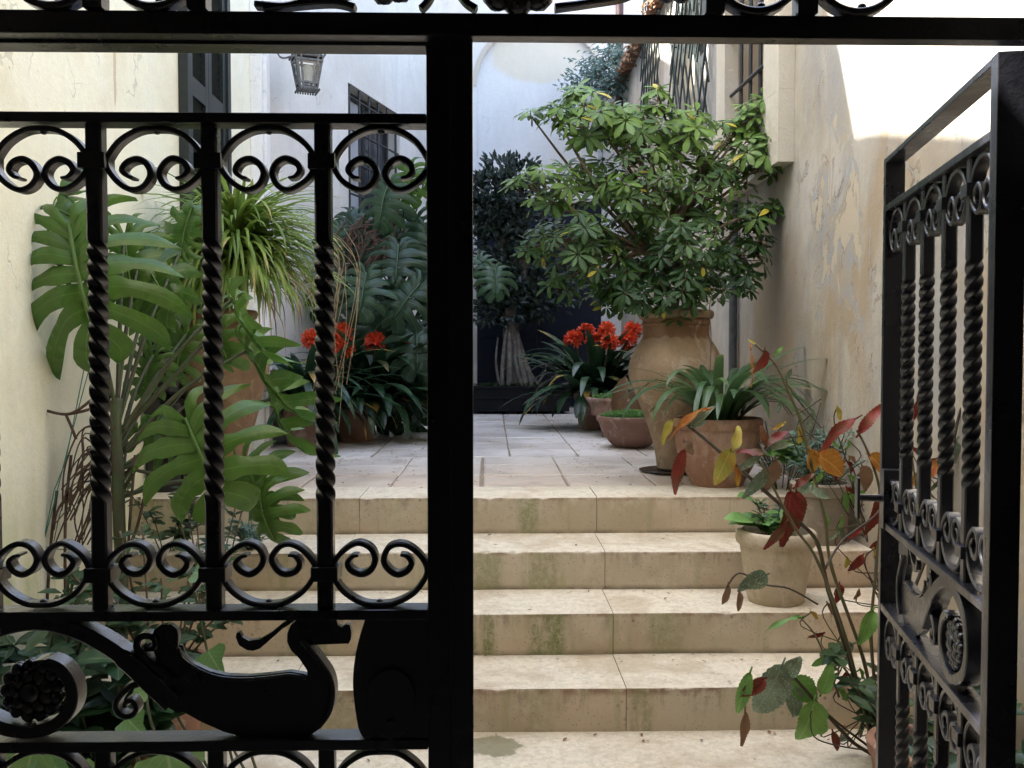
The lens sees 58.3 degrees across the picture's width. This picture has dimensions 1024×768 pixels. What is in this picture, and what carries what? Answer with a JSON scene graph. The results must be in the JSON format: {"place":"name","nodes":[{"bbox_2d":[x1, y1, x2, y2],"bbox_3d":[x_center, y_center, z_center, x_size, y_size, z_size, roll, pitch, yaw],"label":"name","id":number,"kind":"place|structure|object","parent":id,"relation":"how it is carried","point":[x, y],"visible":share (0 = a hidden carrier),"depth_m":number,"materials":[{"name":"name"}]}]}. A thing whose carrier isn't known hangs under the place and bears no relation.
{"place":"outdoors","nodes":[
{"label":"outdoors","id":0,"kind":"place"},
{"bbox_2d":[127,729,871,767],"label":"landing floor","id":1,"kind":"structure","parent":0,"point":[711,749],"depth_m":2.89,"materials":[{"name":"stone"}]},
{"bbox_2d":[0,570,118,711],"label":"shrub","id":2,"kind":"object","parent":1,"relation":"on","point":[35,639],"visible":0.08,"depth_m":2.81,"materials":[{"name":"green plant"}]},
{"bbox_2d":[0,626,200,767],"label":"shrub","id":3,"kind":"object","parent":1,"relation":"on","point":[96,713],"visible":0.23,"depth_m":2.63,"materials":[{"name":"green plant"}]},
{"bbox_2d":[6,563,256,767],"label":"heart leaf plant","id":4,"kind":"object","parent":1,"relation":"on","point":[212,657],"visible":0.34,"depth_m":2.36,"materials":[{"name":"green plant"}]},
{"bbox_2d":[111,646,205,765],"bbox_3d":[-1.095,1.013,2.873,0.298,0.299,0.302,0,2,-1],"label":"terracotta pot","id":5,"kind":"object","parent":1,"relation":"on","point":[189,722],"visible":0.06,"depth_m":2.81,"materials":[{"name":"ceramic"}]},
{"bbox_2d":[65,524,243,652],"bbox_3d":[-1.089,0.678,2.858,0.548,0.453,0.387,-1,2,-28],"label":"shrub","id":6,"kind":"object","parent":5,"relation":"on","point":[131,626],"visible":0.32,"depth_m":2.83,"materials":[{"name":"green plant"}]},
{"bbox_2d":[146,415,857,760],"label":"leaf litter","id":7,"kind":"object","parent":1,"relation":"on","point":[556,533],"visible":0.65,"depth_m":4.02,"materials":[{"name":"brown plant"}]},
{"bbox_2d":[0,0,1023,45],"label":"iron gateway","id":8,"kind":"object","parent":1,"relation":"on","point":[859,24],"visible":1,"depth_m":0.95,"materials":[{"name":"black metal"}]},
{"bbox_2d":[0,39,473,767],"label":"gate leaf","id":9,"kind":"object","parent":8,"relation":"attached to","point":[412,675],"visible":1,"depth_m":0.99,"materials":[{"name":"black metal"}]},
{"bbox_2d":[855,50,1023,767],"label":"gate leaf","id":10,"kind":"object","parent":8,"relation":"attached to","point":[974,637],"visible":1,"depth_m":1.19,"materials":[{"name":"black metal"}]},
{"bbox_2d":[866,724,952,767],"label":"terracotta pot","id":11,"kind":"object","parent":1,"relation":"on","point":[871,740],"visible":0.16,"depth_m":2.49,"materials":[{"name":"ceramic"}]},
{"bbox_2d":[661,339,960,755],"bbox_3d":[1.088,0.502,2.871,1.275,1.287,0.382,-1,2,-23],"label":"cane begonia","id":12,"kind":"object","parent":11,"relation":"in","point":[773,687],"visible":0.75,"depth_m":2.74,"materials":[{"name":"green plant"}]},
{"bbox_2d":[819,642,1023,739],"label":"shrub","id":13,"kind":"object","parent":1,"relation":"on","point":[867,687],"visible":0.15,"depth_m":2.70,"materials":[{"name":"green plant"}]},
{"bbox_2d":[909,736,1023,767],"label":"shrub","id":14,"kind":"object","parent":1,"relation":"on","point":[953,759],"visible":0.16,"depth_m":2.26,"materials":[{"name":"green plant"}]},
{"bbox_2d":[248,407,792,486],"bbox_3d":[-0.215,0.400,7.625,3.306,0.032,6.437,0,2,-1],"label":"terrace paving","id":15,"kind":"structure","parent":0,"point":[529,462],"depth_m":5.58,"materials":[{"name":"grey stone"}]},
{"bbox_2d":[181,309,269,456],"bbox_3d":[-1.419,0.065,4.476,0.458,0.849,0.456,0,2,-1],"label":"urn","id":16,"kind":"object","parent":15,"relation":"on","point":[255,390],"visible":0.16,"depth_m":4.34,"materials":[{"name":"orange ceramic"}]},
{"bbox_2d":[133,167,359,420],"bbox_3d":[-1.303,-0.386,4.573,1.130,1.317,1.582,0,2,-1],"label":"ponytail plant","id":17,"kind":"object","parent":16,"relation":"in","point":[250,241],"visible":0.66,"depth_m":4.22,"materials":[{"name":"green plant"}]},
{"bbox_2d":[283,405,316,446],"bbox_3d":[-1.417,0.274,6.334,0.358,0.309,0.362,0,2,-1],"label":"terracotta pot","id":18,"kind":"object","parent":15,"relation":"on","point":[307,433],"visible":0.09,"depth_m":6.20,"materials":[{"name":"ceramic"}]},
{"bbox_2d":[264,327,411,453],"bbox_3d":[-1.408,0.051,6.348,1.454,0.885,1.395,0,2,-1],"label":"clivia","id":19,"kind":"object","parent":18,"relation":"in","point":[308,341],"visible":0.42,"depth_m":6.13,"materials":[{"name":"green plant"}]},
{"bbox_2d":[337,402,376,441],"bbox_3d":[-1.150,0.260,6.739,0.360,0.309,0.360,0,2,-1],"label":"terracotta pot","id":20,"kind":"object","parent":15,"relation":"on","point":[357,433],"visible":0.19,"depth_m":6.61,"materials":[{"name":"ceramic"}]},
{"bbox_2d":[280,321,426,439],"bbox_3d":[-1.060,-0.001,6.735,1.568,0.908,1.684,0,2,-1],"label":"clivia","id":21,"kind":"object","parent":20,"relation":"in","point":[360,361],"visible":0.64,"depth_m":6.42,"materials":[{"name":"green plant"}]},
{"bbox_2d":[269,0,470,440],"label":"wall","id":22,"kind":"structure","parent":15,"relation":"on","point":[394,84],"depth_m":7.59,"materials":[{"name":"white paint"}]},
{"bbox_2d":[348,84,398,217],"bbox_3d":[-1.318,-1.902,8.326,0.160,1.330,1.140,1,2,16],"label":"barred window","id":23,"kind":"structure","parent":22,"relation":"attached to","point":[374,148],"depth_m":8.30,"materials":[{"name":"metal"}]},
{"bbox_2d":[350,93,385,212],"bbox_3d":[-1.371,-1.913,8.341,0.050,1.308,1.118,1,2,16],"label":"window frame","id":24,"kind":"structure","parent":23,"relation":"in","point":[362,108],"depth_m":8.33,"materials":[{"name":"metal"}]},
{"bbox_2d":[301,157,517,435],"bbox_3d":[-0.927,-0.634,7.168,1.391,2.205,1.656,-2,2,-40],"label":"monstera","id":25,"kind":"object","parent":15,"relation":"on","point":[388,237],"visible":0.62,"depth_m":6.71,"materials":[{"name":"green plant"}]},
{"bbox_2d":[473,386,570,413],"bbox_3d":[-0.005,0.160,9.966,1.227,0.295,0.695,0,2,-1],"label":"planter box","id":26,"kind":"object","parent":15,"relation":"on","point":[490,398],"visible":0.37,"depth_m":9.63,"materials":[{"name":"black paint"}]},
{"bbox_2d":[473,381,559,385],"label":"planter herbs","id":27,"kind":"object","parent":26,"relation":"in","point":[494,384],"visible":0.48,"depth_m":9.81,"materials":[{"name":"green plant"}]},
{"bbox_2d":[473,149,589,385],"bbox_3d":[0.129,-1.203,9.880,1.510,2.575,0.932,0,2,-1],"label":"ficus tree","id":28,"kind":"object","parent":26,"relation":"in","point":[496,222],"visible":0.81,"depth_m":9.75,"materials":[{"name":"green plant"}]},
{"bbox_2d":[471,0,646,385],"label":"back wall","id":29,"kind":"structure","parent":15,"relation":"on","point":[511,81],"depth_m":10.96,"materials":[{"name":"white paint"}]},
{"bbox_2d":[477,204,600,406],"bbox_3d":[0.326,-0.939,11.015,1.486,2.423,0.075,0,2,-1],"label":"navy door","id":30,"kind":"structure","parent":29,"relation":"attached to","point":[563,323],"depth_m":11.00,"materials":[{"name":"paint"}]},
{"bbox_2d":[477,204,600,406],"bbox_3d":[0.326,-0.939,11.024,1.486,2.423,0.058,0,2,-1],"label":"door slab","id":31,"kind":"structure","parent":30,"relation":"in","point":[564,322],"depth_m":11.01,"materials":[{"name":"blue paint"}]},
{"bbox_2d":[598,72,603,171],"bbox_3d":[1.050,-3.013,10.891,0.075,1.500,0.075,0,2,-1],"label":"drain pipe","id":32,"kind":"object","parent":29,"relation":"attached to","point":[600,154],"visible":0.1,"depth_m":10.87,"materials":[{"name":"grey metal"}]},
{"bbox_2d":[615,3,623,105],"bbox_3d":[1.272,-4.162,10.848,0.112,2.400,0.112,0,2,-1],"label":"downpipe","id":33,"kind":"object","parent":29,"relation":"attached to","point":[619,8],"depth_m":10.82,"materials":[{"name":"grey metal"}]},
{"bbox_2d":[573,392,600,429],"bbox_3d":[0.698,0.226,7.779,0.359,0.309,0.361,0,2,-1],"label":"terracotta pot","id":34,"kind":"object","parent":15,"relation":"on","point":[590,422],"visible":0.21,"depth_m":7.66,"materials":[{"name":"ceramic"}]},
{"bbox_2d":[498,320,642,426],"bbox_3d":[0.668,-0.052,7.760,1.597,0.982,1.685,0,2,-1],"label":"clivia","id":35,"kind":"object","parent":34,"relation":"in","point":[602,371],"visible":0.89,"depth_m":7.57,"materials":[{"name":"green plant"}]},
{"bbox_2d":[596,415,652,447],"bbox_3d":[0.818,0.323,6.283,0.484,0.214,0.494,0,2,-1],"label":"shallow bowl","id":36,"kind":"object","parent":15,"relation":"on","point":[628,432],"visible":0.77,"depth_m":6.11,"materials":[{"name":"ceramic"}]},
{"bbox_2d":[599,409,644,417],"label":"creeping plant","id":37,"kind":"object","parent":36,"relation":"in","point":[634,413],"visible":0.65,"depth_m":6.22,"materials":[{"name":"green plant"}]},
{"bbox_2d":[639,466,686,474],"bbox_3d":[0.873,0.468,4.968,0.370,0.012,0.370,0,2,-1],"label":"saucer","id":38,"kind":"object","parent":15,"relation":"on","point":[652,470],"visible":0.38,"depth_m":4.92,"materials":[{"name":"black ceramic"}]},
{"bbox_2d":[628,309,719,468],"bbox_3d":[0.883,0.028,4.955,0.505,0.847,0.504,0,2,-1],"label":"urn","id":39,"kind":"object","parent":38,"relation":"on","point":[661,348],"visible":0.6,"depth_m":4.78,"materials":[{"name":"ceramic"}]},
{"bbox_2d":[498,78,785,372],"bbox_3d":[0.766,-0.839,4.950,1.692,1.585,0.959,0,2,-1],"label":"umbrella tree","id":40,"kind":"object","parent":39,"relation":"in","point":[672,241],"visible":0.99,"depth_m":4.81,"materials":[{"name":"green plant"}]},
{"bbox_2d":[672,415,763,487],"bbox_3d":[0.998,0.326,4.456,0.432,0.329,0.432,0,2,-1],"label":"terracotta pot","id":41,"kind":"object","parent":15,"relation":"on","point":[700,464],"visible":0.67,"depth_m":4.30,"materials":[{"name":"ceramic"}]},
{"bbox_2d":[590,347,826,430],"bbox_3d":[1.028,0.031,4.426,1.114,0.425,1.087,1,2,35],"label":"strap leaf plant","id":42,"kind":"object","parent":41,"relation":"in","point":[732,400],"visible":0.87,"depth_m":4.27,"materials":[{"name":"green plant"}]},
{"bbox_2d":[611,377,641,412],"bbox_3d":[0.833,0.144,6.656,0.251,0.398,0.154,0,2,-1],"label":"terracotta pot","id":43,"kind":"object","parent":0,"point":[617,403],"visible":0.64,"depth_m":6.59,"materials":[{"name":"brown ceramic"}]},
{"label":"ground","id":44,"kind":"structure","parent":0,"visible":0},
{"bbox_2d":[0,0,272,686],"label":"wall","id":45,"kind":"structure","parent":44,"relation":"on","point":[34,437],"depth_m":3.35,"materials":[{"name":"yellow paint"}]},
{"bbox_2d":[45,370,90,551],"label":"bare climbing vine stems","id":46,"kind":"object","parent":45,"relation":"attached to","point":[73,424],"visible":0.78,"depth_m":3.28,"materials":[{"name":"brown plant"}]},
{"bbox_2d":[177,0,231,476],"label":"shutter door","id":47,"kind":"structure","parent":45,"relation":"attached to","point":[204,82],"depth_m":5.00,"materials":[{"name":"black paint"}]},
{"bbox_2d":[277,54,325,95],"bbox_3d":[-1.562,-2.245,6.293,0.531,0.451,0.230,-1,2,-23],"label":"wall lantern","id":48,"kind":"object","parent":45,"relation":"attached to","point":[306,69],"depth_m":6.29,"materials":[{"name":"metal"}]},
{"bbox_2d":[85,485,913,731],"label":"stone steps","id":49,"kind":"structure","parent":44,"relation":"on","point":[526,679],"depth_m":3.53,"materials":[{"name":"stone"}]},
{"bbox_2d":[142,341,186,492],"bbox_3d":[-1.617,0.122,4.272,0.216,0.748,0.216,0,2,-1],"label":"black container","id":50,"kind":"object","parent":49,"relation":"on","point":[158,402],"visible":0.12,"depth_m":4.21,"materials":[{"name":"plastic"}]},
{"bbox_2d":[127,483,204,550],"bbox_3d":[-1.409,0.541,3.745,0.312,0.275,0.311,-2,3,-41],"label":"shrub","id":51,"kind":"object","parent":49,"relation":"on","point":[177,533],"visible":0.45,"depth_m":3.73,"materials":[{"name":"green plant"}]},
{"bbox_2d":[31,169,342,639],"bbox_3d":[-1.243,0.074,3.486,1.013,1.812,1.030,2,3,42],"label":"monstera","id":52,"kind":"object","parent":49,"relation":"on","point":[147,291],"visible":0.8,"depth_m":3.30,"materials":[{"name":"green plant"}]},
{"bbox_2d":[174,498,243,601],"bbox_3d":[-1.123,0.614,3.432,0.274,0.458,0.345,-1,2,-24],"label":"shrub","id":53,"kind":"object","parent":49,"relation":"on","point":[232,514],"visible":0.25,"depth_m":3.47,"materials":[{"name":"green plant"}]},
{"bbox_2d":[228,518,268,550],"bbox_3d":[-1.072,0.614,3.750,0.197,0.129,0.195,-2,3,-41],"label":"fern","id":54,"kind":"object","parent":49,"relation":"on","point":[244,531],"visible":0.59,"depth_m":3.75,"materials":[{"name":"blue plant"}]},
{"bbox_2d":[735,522,816,607],"bbox_3d":[1.020,0.699,3.548,0.304,0.279,0.308,0,2,-1],"label":"terracotta pot","id":55,"kind":"object","parent":49,"relation":"on","point":[788,564],"visible":0.77,"depth_m":3.44,"materials":[{"name":"ceramic"}]},
{"bbox_2d":[724,492,794,535],"bbox_3d":[0.981,0.509,3.498,0.266,0.170,0.260,-1,2,-38],"label":"leafy plant","id":56,"kind":"object","parent":55,"relation":"in","point":[769,524],"visible":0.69,"depth_m":3.52,"materials":[{"name":"green plant"}]},
{"bbox_2d":[751,498,782,534],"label":"shrub","id":57,"kind":"object","parent":55,"relation":"in","point":[761,503],"visible":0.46,"depth_m":3.54,"materials":[{"name":"green plant"}]},
{"bbox_2d":[751,418,818,490],"bbox_3d":[1.286,0.323,4.327,0.362,0.347,0.295,1,2,36],"label":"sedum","id":58,"kind":"object","parent":49,"relation":"on","point":[769,460],"visible":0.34,"depth_m":4.33,"materials":[{"name":"green plant"}]},
{"bbox_2d":[765,438,805,466],"bbox_3d":[1.250,0.309,4.186,0.197,0.142,0.176,1,2,28],"label":"leafy plant","id":59,"kind":"object","parent":49,"relation":"on","point":[787,452],"visible":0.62,"depth_m":4.16,"materials":[{"name":"green plant"}]},
{"bbox_2d":[789,478,851,545],"bbox_3d":[1.316,0.543,3.910,0.259,0.259,0.261,0,2,-1],"label":"terracotta pot","id":60,"kind":"object","parent":49,"relation":"on","point":[813,517],"visible":0.45,"depth_m":3.81,"materials":[{"name":"ceramic"}]},
{"bbox_2d":[786,423,867,484],"bbox_3d":[1.308,0.320,3.885,0.345,0.289,0.376,0,2,-1],"label":"sedum","id":61,"kind":"object","parent":60,"relation":"in","point":[803,463],"visible":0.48,"depth_m":3.88,"materials":[{"name":"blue plant"}]},
{"bbox_2d":[621,0,1023,763],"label":"wall","id":62,"kind":"structure","parent":44,"relation":"on","point":[861,112],"depth_m":3.99,"materials":[{"name":"paint"}]},
{"bbox_2d":[614,0,663,87],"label":"tile coping","id":63,"kind":"object","parent":62,"relation":"on","point":[629,67],"visible":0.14,"depth_m":9.67,"materials":[{"name":"orange tile"}]},
{"bbox_2d":[552,0,660,139],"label":"creeper","id":64,"kind":"object","parent":63,"relation":"on","point":[608,83],"visible":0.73,"depth_m":10.34,"materials":[{"name":"green plant"}]},
{"bbox_2d":[640,0,660,110],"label":"trellis","id":65,"kind":"object","parent":62,"relation":"attached to","point":[647,63],"visible":0.42,"depth_m":8.80,"materials":[{"name":"metal"}]},
{"bbox_2d":[667,0,709,131],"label":"trellis","id":66,"kind":"object","parent":62,"relation":"attached to","point":[695,52],"visible":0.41,"depth_m":6.98,"materials":[{"name":"metal"}]},
{"bbox_2d":[693,44,703,116],"bbox_3d":[1.611,-2.519,7.308,0.080,1.046,1.198,0,2,-1],"label":"recessed window","id":67,"kind":"structure","parent":62,"relation":"attached to","point":[701,49],"depth_m":7.85,"materials":[{"name":"grey glass"}]},
{"bbox_2d":[693,44,698,116],"bbox_3d":[1.589,-2.519,7.312,0.038,1.030,1.190,0,2,-1],"label":"window frame","id":68,"kind":"structure","parent":67,"relation":"in","point":[694,75],"depth_m":7.86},
{"bbox_2d":[728,202,737,373],"bbox_3d":[1.390,-0.348,5.773,0.065,1.588,0.065,0,2,-1],"label":"drain pipe","id":69,"kind":"object","parent":62,"relation":"attached to","point":[732,358],"visible":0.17,"depth_m":5.75,"materials":[{"name":"grey metal"}]},
{"bbox_2d":[716,0,794,201],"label":"framed window","id":70,"kind":"structure","parent":62,"relation":"attached to","point":[776,63],"depth_m":4.88,"materials":[{"name":"pale beige stone"},{"name":"dark metal"}]},
{"bbox_3d":[0.836,0.356,7.035,0.300,0.099,0.298,0,2,-1],"label":"pot stand","id":71,"kind":"object","parent":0,"visible":0},
{"bbox_2d":[587,396,630,415],"bbox_3d":[0.835,0.203,7.030,0.526,0.204,0.514,0,2,-1],"label":"shallow bowl","id":72,"kind":"object","parent":71,"relation":"on","point":[603,405],"visible":0.19,"depth_m":6.87,"materials":[{"name":"ceramic"}]},
{"bbox_2d":[591,392,628,398],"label":"creeping plant","id":73,"kind":"object","parent":72,"relation":"in","point":[602,395],"visible":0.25,"depth_m":6.99,"materials":[{"name":"green plant"}]}
]}

